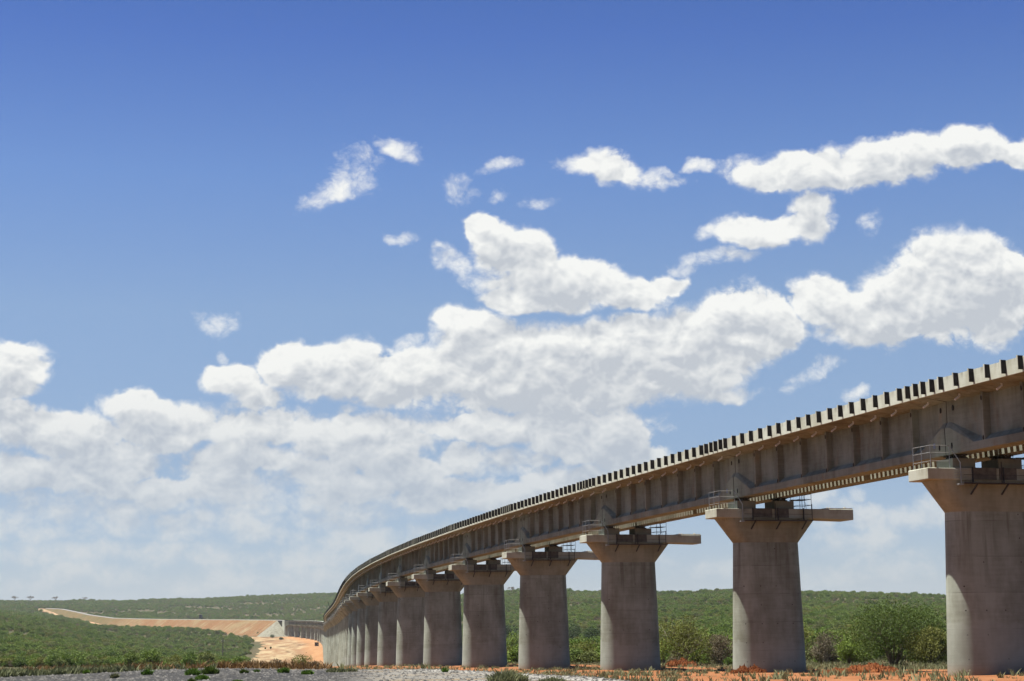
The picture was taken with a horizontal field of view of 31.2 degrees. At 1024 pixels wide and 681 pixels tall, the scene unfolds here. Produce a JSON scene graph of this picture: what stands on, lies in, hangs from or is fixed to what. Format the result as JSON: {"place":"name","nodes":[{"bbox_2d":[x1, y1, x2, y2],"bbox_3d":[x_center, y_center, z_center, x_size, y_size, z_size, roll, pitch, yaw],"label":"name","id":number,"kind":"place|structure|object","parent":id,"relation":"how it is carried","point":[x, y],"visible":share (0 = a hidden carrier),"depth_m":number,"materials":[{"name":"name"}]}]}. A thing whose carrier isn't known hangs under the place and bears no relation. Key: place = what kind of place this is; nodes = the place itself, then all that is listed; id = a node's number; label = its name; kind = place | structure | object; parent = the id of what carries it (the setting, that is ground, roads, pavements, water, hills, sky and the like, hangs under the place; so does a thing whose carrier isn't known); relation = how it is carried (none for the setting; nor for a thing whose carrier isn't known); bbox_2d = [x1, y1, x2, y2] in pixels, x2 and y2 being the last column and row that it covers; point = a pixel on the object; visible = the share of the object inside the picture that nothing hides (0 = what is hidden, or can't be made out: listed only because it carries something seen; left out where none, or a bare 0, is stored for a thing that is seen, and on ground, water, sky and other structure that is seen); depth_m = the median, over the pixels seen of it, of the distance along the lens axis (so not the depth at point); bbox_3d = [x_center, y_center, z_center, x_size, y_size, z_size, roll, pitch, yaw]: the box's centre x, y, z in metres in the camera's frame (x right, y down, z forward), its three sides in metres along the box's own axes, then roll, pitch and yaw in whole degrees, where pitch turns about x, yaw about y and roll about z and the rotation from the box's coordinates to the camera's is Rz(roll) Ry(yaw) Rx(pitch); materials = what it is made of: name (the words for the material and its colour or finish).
{"place":"outdoors","nodes":[
{"label":"outdoors","id":0,"kind":"place"},
{"bbox_2d":[0,658,333,670],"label":"dry grass","id":1,"kind":"structure","parent":0,"point":[223,664],"depth_m":89.13,"materials":[{"name":"brown plant"}]},
{"bbox_2d":[0,596,1023,680],"bbox_3d":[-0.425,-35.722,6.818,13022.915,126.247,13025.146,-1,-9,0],"label":"ground","id":2,"kind":"structure","parent":0,"point":[289,648],"depth_m":100.56,"materials":[{"name":"orange soil"}]},
{"bbox_2d":[88,658,99,665],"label":"scrub bush","id":3,"kind":"object","parent":2,"relation":"on","point":[96,661],"visible":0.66,"depth_m":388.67,"materials":[{"name":"green plant"}]},
{"bbox_2d":[0,663,217,676],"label":"grey grass","id":4,"kind":"structure","parent":2,"relation":"on","point":[11,672],"depth_m":81.67,"materials":[{"name":"plant"}]},
{"bbox_2d":[109,672,119,677],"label":"weed plant","id":5,"kind":"object","parent":2,"relation":"on","point":[114,675],"visible":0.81,"depth_m":72.53,"materials":[{"name":"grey plant"}]},
{"bbox_2d":[140,668,153,674],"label":"weed plant","id":6,"kind":"object","parent":2,"relation":"on","point":[147,672],"visible":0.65,"depth_m":77.83,"materials":[{"name":"green plant"}]},
{"bbox_2d":[45,608,281,635],"bbox_3d":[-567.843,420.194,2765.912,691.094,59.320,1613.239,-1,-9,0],"label":"embankment","id":7,"kind":"structure","parent":2,"relation":"on","point":[246,627],"depth_m":2215.11,"materials":[{"name":"soil"}]},
{"bbox_2d":[47,608,286,620],"bbox_3d":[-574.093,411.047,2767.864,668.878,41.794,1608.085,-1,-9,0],"label":"track bed","id":8,"kind":"object","parent":7,"relation":"on","point":[133,618],"visible":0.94,"depth_m":2666.71,"materials":[{"name":"gravel"}]},
{"bbox_2d":[119,618,277,620],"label":"edge kerb","id":9,"kind":"structure","parent":7,"relation":"on","point":[186,619],"depth_m":2250.30,"materials":[{"name":"concrete"}]},
{"bbox_2d":[184,667,202,674],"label":"weed plant","id":10,"kind":"object","parent":2,"relation":"on","point":[189,671],"visible":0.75,"depth_m":75.61,"materials":[{"name":"green plant"}]},
{"bbox_2d":[195,673,209,679],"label":"weed plant","id":11,"kind":"object","parent":2,"relation":"on","point":[201,677],"visible":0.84,"depth_m":68.08,"materials":[{"name":"green plant"}]},
{"bbox_2d":[200,664,219,673],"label":"weed plant","id":12,"kind":"object","parent":2,"relation":"on","point":[209,670],"visible":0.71,"depth_m":77.22,"materials":[{"name":"green plant"}]},
{"bbox_2d":[239,668,249,672],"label":"weed plant","id":13,"kind":"object","parent":2,"relation":"on","point":[244,670],"visible":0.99,"depth_m":77.61,"materials":[{"name":"green plant"}]},
{"bbox_2d":[256,621,287,636],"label":"slope paving","id":14,"kind":"structure","parent":2,"relation":"on","point":[275,629],"depth_m":1964.28,"materials":[{"name":"white concrete"}]},
{"bbox_2d":[277,666,289,672],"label":"weed plant","id":15,"kind":"object","parent":2,"relation":"on","point":[284,670],"visible":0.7,"depth_m":77.65,"materials":[{"name":"green plant"}]},
{"bbox_2d":[282,620,294,636],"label":"abutment","id":16,"kind":"object","parent":2,"relation":"on","point":[284,626],"visible":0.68,"depth_m":1962.11,"materials":[{"name":"concrete"}]},
{"bbox_2d":[286,624,292,636],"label":"bridge pier","id":17,"kind":"structure","parent":2,"relation":"on","point":[290,630],"depth_m":1958.52,"materials":[{"name":"concrete"}]},
{"bbox_2d":[293,625,299,636],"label":"bridge pier","id":18,"kind":"structure","parent":2,"relation":"on","point":[297,631],"depth_m":1927.88,"materials":[{"name":"concrete"}]},
{"bbox_2d":[291,652,312,663],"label":"rim shrub","id":19,"kind":"object","parent":2,"relation":"on","point":[302,658],"visible":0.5,"depth_m":88.53,"materials":[{"name":"brown plant"}]},
{"bbox_2d":[299,625,308,637],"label":"bridge pier","id":20,"kind":"structure","parent":2,"relation":"on","point":[303,632],"depth_m":1896.93,"materials":[{"name":"concrete"}]},
{"bbox_2d":[293,620,305,624],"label":"girder span","id":21,"kind":"object","parent":20,"relation":"on","point":[297,622],"visible":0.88,"depth_m":1913.11,"materials":[{"name":"concrete"}]},
{"bbox_2d":[301,669,313,673],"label":"weed plant","id":22,"kind":"object","parent":2,"relation":"on","point":[306,672],"visible":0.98,"depth_m":75.00,"materials":[{"name":"green plant"}]},
{"bbox_2d":[305,625,310,638],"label":"bridge pier","id":23,"kind":"structure","parent":2,"relation":"on","point":[308,629],"depth_m":1865.58,"materials":[{"name":"concrete"}]},
{"bbox_2d":[309,625,314,639],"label":"bridge pier","id":24,"kind":"structure","parent":2,"relation":"on","point":[312,633],"depth_m":1833.87,"materials":[{"name":"concrete"}]},
{"bbox_2d":[312,626,316,640],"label":"bridge pier","id":25,"kind":"structure","parent":2,"relation":"on","point":[315,633],"depth_m":1802.28,"materials":[{"name":"concrete"}]},
{"bbox_2d":[0,667,629,680],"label":"loose stones","id":26,"kind":"object","parent":2,"relation":"on","point":[271,671],"visible":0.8,"depth_m":71.75,"materials":[{"name":"grey gravel"}]},
{"bbox_2d":[316,626,319,641],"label":"bridge pier","id":27,"kind":"structure","parent":2,"relation":"on","point":[318,631],"depth_m":1770.52,"materials":[{"name":"concrete"}]},
{"bbox_2d":[324,621,327,665],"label":"bridge pier","id":28,"kind":"structure","parent":2,"relation":"on","point":[327,644],"depth_m":903.17,"materials":[{"name":"concrete"}]},
{"bbox_2d":[324,623,328,662],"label":"bridge pier","id":29,"kind":"structure","parent":2,"relation":"on","point":[328,641],"depth_m":871.24,"materials":[{"name":"concrete"}]},
{"bbox_2d":[325,623,329,662],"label":"bridge pier","id":30,"kind":"structure","parent":2,"relation":"on","point":[329,642],"depth_m":839.01,"materials":[{"name":"concrete"}]},
{"bbox_2d":[326,622,331,663],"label":"bridge pier","id":31,"kind":"structure","parent":2,"relation":"on","point":[330,641],"depth_m":807.30,"materials":[{"name":"concrete"}]},
{"bbox_2d":[328,617,332,662],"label":"bridge pier","id":32,"kind":"structure","parent":2,"relation":"on","point":[330,623],"depth_m":775.21,"materials":[{"name":"concrete"}]},
{"bbox_2d":[329,620,334,666],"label":"bridge pier","id":33,"kind":"structure","parent":2,"relation":"on","point":[333,624],"depth_m":743.09,"materials":[{"name":"concrete"}]},
{"bbox_2d":[330,618,336,665],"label":"bridge pier","id":34,"kind":"structure","parent":2,"relation":"on","point":[333,621],"depth_m":711.10,"materials":[{"name":"concrete"}]},
{"bbox_2d":[332,614,337,665],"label":"bridge pier","id":35,"kind":"structure","parent":2,"relation":"on","point":[333,618],"depth_m":679.16,"materials":[{"name":"concrete"}]},
{"bbox_2d":[333,615,339,663],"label":"bridge pier","id":36,"kind":"structure","parent":2,"relation":"on","point":[337,620],"depth_m":647.11,"materials":[{"name":"concrete"}]},
{"bbox_2d":[326,667,347,671],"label":"weed plant","id":37,"kind":"object","parent":2,"relation":"on","point":[335,669],"visible":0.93,"depth_m":78.47,"materials":[{"name":"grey plant"}]},
{"bbox_2d":[334,614,340,664],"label":"bridge pier","id":38,"kind":"structure","parent":2,"relation":"on","point":[337,617],"depth_m":615.23,"materials":[{"name":"concrete"}]},
{"bbox_2d":[335,612,341,665],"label":"bridge pier","id":39,"kind":"structure","parent":2,"relation":"on","point":[338,615],"depth_m":583.05,"materials":[{"name":"concrete"}]},
{"bbox_2d":[336,610,343,662],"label":"bridge pier","id":40,"kind":"structure","parent":2,"relation":"on","point":[340,614],"depth_m":551.07,"materials":[{"name":"concrete"}]},
{"bbox_2d":[338,608,345,664],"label":"bridge pier","id":41,"kind":"structure","parent":2,"relation":"on","point":[342,613],"depth_m":518.92,"materials":[{"name":"concrete"}]},
{"bbox_2d":[337,592,344,602],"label":"girder span","id":42,"kind":"object","parent":41,"relation":"on","point":[341,594],"visible":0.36,"depth_m":541.00,"materials":[{"name":"concrete"}]},
{"bbox_2d":[339,601,348,665],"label":"bridge pier","id":43,"kind":"structure","parent":2,"relation":"on","point":[342,608],"depth_m":486.85,"materials":[{"name":"concrete"}]},
{"bbox_2d":[338,588,346,598],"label":"girder span","id":44,"kind":"object","parent":43,"relation":"on","point":[342,591],"visible":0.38,"depth_m":503.33,"materials":[{"name":"concrete"}]},
{"bbox_2d":[341,598,351,665],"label":"bridge pier","id":45,"kind":"structure","parent":2,"relation":"on","point":[347,608],"depth_m":454.71,"materials":[{"name":"concrete"}]},
{"bbox_2d":[340,584,349,598],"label":"girder span","id":46,"kind":"object","parent":45,"relation":"on","point":[342,587],"visible":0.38,"depth_m":469.12,"materials":[{"name":"concrete"}]},
{"bbox_2d":[344,594,357,665],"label":"bridge pier","id":47,"kind":"structure","parent":2,"relation":"on","point":[352,606],"depth_m":422.60,"materials":[{"name":"concrete"}]},
{"bbox_2d":[342,579,357,596],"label":"girder span","id":48,"kind":"object","parent":47,"relation":"on","point":[348,584],"visible":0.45,"depth_m":440.76,"materials":[{"name":"concrete"}]},
{"bbox_2d":[345,667,357,671],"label":"weed plant","id":49,"kind":"object","parent":2,"relation":"on","point":[350,669],"visible":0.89,"depth_m":79.21,"materials":[{"name":"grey plant"}]},
{"bbox_2d":[349,591,365,665],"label":"bridge pier","id":50,"kind":"structure","parent":2,"relation":"on","point":[358,602],"depth_m":390.56,"materials":[{"name":"concrete"}]},
{"bbox_2d":[345,573,358,595],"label":"girder span","id":51,"kind":"object","parent":50,"relation":"on","point":[350,579],"visible":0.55,"depth_m":408.74,"materials":[{"name":"concrete"}]},
{"bbox_2d":[357,586,378,665],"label":"bridge pier","id":52,"kind":"structure","parent":2,"relation":"on","point":[370,601],"depth_m":358.64,"materials":[{"name":"concrete"}]},
{"bbox_2d":[350,567,377,591],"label":"girder span","id":53,"kind":"object","parent":52,"relation":"on","point":[361,575],"visible":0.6,"depth_m":376.79,"materials":[{"name":"concrete"}]},
{"bbox_2d":[368,580,397,665],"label":"bridge pier","id":54,"kind":"structure","parent":2,"relation":"on","point":[386,597],"depth_m":326.85,"materials":[{"name":"concrete"}]},
{"bbox_2d":[358,559,396,587],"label":"girder span","id":55,"kind":"object","parent":54,"relation":"on","point":[373,570],"visible":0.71,"depth_m":344.35,"materials":[{"name":"concrete"}]},
{"bbox_2d":[386,573,424,665],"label":"bridge pier","id":56,"kind":"structure","parent":2,"relation":"on","point":[410,595],"depth_m":295.17,"materials":[{"name":"concrete"}]},
{"bbox_2d":[370,550,416,582],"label":"girder span","id":57,"kind":"object","parent":56,"relation":"on","point":[387,562],"visible":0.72,"depth_m":312.43,"materials":[{"name":"concrete"}]},
{"bbox_2d":[412,565,463,665],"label":"bridge pier","id":58,"kind":"structure","parent":2,"relation":"on","point":[442,631],"depth_m":263.62,"materials":[{"name":"concrete"}]},
{"bbox_2d":[388,539,447,575],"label":"girder span","id":59,"kind":"object","parent":58,"relation":"on","point":[410,554],"visible":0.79,"depth_m":280.71,"materials":[{"name":"concrete"}]},
{"bbox_2d":[448,554,515,667],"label":"bridge pier","id":60,"kind":"structure","parent":2,"relation":"on","point":[484,633],"depth_m":232.13,"materials":[{"name":"concrete"}]},
{"bbox_2d":[414,524,489,567],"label":"girder span","id":61,"kind":"object","parent":60,"relation":"on","point":[444,544],"visible":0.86,"depth_m":249.23,"materials":[{"name":"concrete"}]},
{"bbox_2d":[484,668,531,680],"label":"weed plant","id":62,"kind":"object","parent":2,"relation":"on","point":[507,675],"visible":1,"depth_m":57.44,"materials":[{"name":"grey plant"}]},
{"bbox_2d":[505,622,517,636],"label":"tree","id":63,"kind":"object","parent":2,"relation":"on","point":[508,629],"visible":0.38,"depth_m":1212.39,"materials":[{"name":"green plant"}]},
{"bbox_2d":[506,631,518,650],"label":"bush","id":64,"kind":"object","parent":2,"relation":"on","point":[513,640],"visible":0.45,"depth_m":348.82,"materials":[{"name":"green plant"}]},
{"bbox_2d":[502,540,598,668],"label":"bridge pier","id":65,"kind":"structure","parent":2,"relation":"on","point":[543,629],"depth_m":200.75,"materials":[{"name":"concrete"}]},
{"bbox_2d":[451,506,548,557],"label":"girder span","id":66,"kind":"object","parent":65,"relation":"on","point":[488,533],"visible":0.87,"depth_m":217.68,"materials":[{"name":"concrete"}]},
{"bbox_2d":[536,676,566,680],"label":"weed plant","id":67,"kind":"object","parent":2,"relation":"on","point":[551,678],"visible":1,"depth_m":55.26,"materials":[{"name":"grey plant"}]},
{"bbox_2d":[568,621,585,638],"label":"tree","id":68,"kind":"object","parent":2,"relation":"on","point":[573,634],"visible":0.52,"depth_m":953.56,"materials":[{"name":"green plant"}]},
{"bbox_2d":[569,638,595,663],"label":"bush","id":69,"kind":"object","parent":2,"relation":"on","point":[590,649],"visible":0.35,"depth_m":263.19,"materials":[{"name":"green plant"}]},
{"bbox_2d":[577,650,599,662],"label":"scrub bush","id":70,"kind":"object","parent":2,"relation":"on","point":[587,656],"visible":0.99,"depth_m":248.22,"materials":[{"name":"green plant"}]},
{"bbox_2d":[581,627,600,638],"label":"tree","id":71,"kind":"object","parent":2,"relation":"on","point":[590,631],"visible":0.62,"depth_m":806.77,"materials":[{"name":"green plant"}]},
{"bbox_2d":[579,520,700,670],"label":"bridge pier","id":72,"kind":"structure","parent":2,"relation":"on","point":[629,627],"depth_m":169.95,"materials":[{"name":"concrete"}]},
{"bbox_2d":[506,480,635,544],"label":"girder span","id":73,"kind":"object","parent":72,"relation":"on","point":[559,516],"visible":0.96,"depth_m":186.25,"materials":[{"name":"concrete"}]},
{"bbox_2d":[659,642,673,662],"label":"bush","id":74,"kind":"object","parent":2,"relation":"on","point":[663,656],"visible":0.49,"depth_m":231.31,"materials":[{"name":"green plant"}]},
{"bbox_2d":[666,657,696,666],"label":"soil mound","id":75,"kind":"object","parent":2,"relation":"on","point":[682,661],"visible":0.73,"depth_m":200.67,"materials":[{"name":"orange soil"}]},
{"bbox_2d":[658,613,715,663],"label":"bush","id":76,"kind":"object","parent":2,"relation":"on","point":[683,633],"visible":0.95,"depth_m":206.03,"materials":[{"name":"green plant"}]},
{"bbox_2d":[700,634,732,664],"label":"bush","id":77,"kind":"object","parent":2,"relation":"on","point":[722,650],"visible":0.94,"depth_m":206.24,"materials":[{"name":"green plant"}]},
{"bbox_2d":[730,664,766,673],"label":"soil mound","id":78,"kind":"object","parent":2,"relation":"on","point":[744,668],"visible":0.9,"depth_m":131.31,"materials":[{"name":"orange soil"}]},
{"bbox_2d":[705,491,852,672],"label":"bridge pier","id":79,"kind":"structure","parent":2,"relation":"on","point":[768,632],"depth_m":138.10,"materials":[{"name":"concrete"}]},
{"bbox_2d":[585,442,771,525],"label":"girder span","id":80,"kind":"object","parent":79,"relation":"on","point":[678,486],"visible":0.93,"depth_m":154.43,"materials":[{"name":"concrete"}]},
{"bbox_2d":[803,622,818,649],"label":"bush","id":81,"kind":"object","parent":2,"relation":"on","point":[806,637],"visible":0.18,"depth_m":242.76,"materials":[{"name":"green plant"}]},
{"bbox_2d":[807,630,843,663],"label":"bush","id":82,"kind":"object","parent":2,"relation":"on","point":[826,645],"visible":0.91,"depth_m":209.44,"materials":[{"name":"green plant"}]},
{"bbox_2d":[820,667,844,673],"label":"soil mound","id":83,"kind":"object","parent":2,"relation":"on","point":[838,669],"visible":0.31,"depth_m":121.66,"materials":[{"name":"orange soil"}]},
{"bbox_2d":[835,638,871,664],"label":"bush","id":84,"kind":"object","parent":2,"relation":"on","point":[845,651],"visible":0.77,"depth_m":187.31,"materials":[{"name":"green plant"}]},
{"bbox_2d":[832,619,889,651],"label":"bush","id":85,"kind":"object","parent":2,"relation":"on","point":[846,631],"visible":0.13,"depth_m":273.08,"materials":[{"name":"green plant"}]},
{"bbox_2d":[842,662,898,672],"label":"soil mound","id":86,"kind":"object","parent":2,"relation":"on","point":[875,667],"visible":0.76,"depth_m":120.07,"materials":[{"name":"orange soil"}]},
{"bbox_2d":[841,593,946,664],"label":"thorn bush","id":87,"kind":"object","parent":2,"relation":"on","point":[878,632],"visible":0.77,"depth_m":179.15,"materials":[{"name":"green plant"}]},
{"bbox_2d":[899,623,946,665],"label":"bush","id":88,"kind":"object","parent":2,"relation":"on","point":[930,647],"visible":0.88,"depth_m":176.50,"materials":[{"name":"green plant"}]},
{"bbox_2d":[908,445,1023,675],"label":"bridge pier","id":89,"kind":"structure","parent":2,"relation":"on","point":[982,507],"depth_m":107.33,"materials":[{"name":"concrete"}]},
{"bbox_2d":[713,384,998,498],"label":"girder span","id":90,"kind":"object","parent":89,"relation":"on","point":[874,438],"visible":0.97,"depth_m":122.55,"materials":[{"name":"concrete"}]},
{"bbox_2d":[919,355,1023,455],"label":"girder span","id":91,"kind":"object","parent":89,"relation":"on","point":[985,407],"visible":1,"depth_m":105.11,"materials":[{"name":"concrete"}]},
{"bbox_2d":[0,0,1023,600],"label":"sky","id":92,"kind":"structure","parent":0,"point":[294,294],"materials":[{"name":"blue"}]},
{"bbox_2d":[335,656,1023,680],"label":"tufted grass","id":93,"kind":"structure","parent":0,"point":[814,665],"depth_m":119.95,"materials":[{"name":"plant"}]},
{"bbox_2d":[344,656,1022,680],"bbox_3d":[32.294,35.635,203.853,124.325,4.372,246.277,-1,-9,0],"label":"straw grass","id":94,"kind":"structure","parent":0,"point":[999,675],"depth_m":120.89,"materials":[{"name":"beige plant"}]}
]}

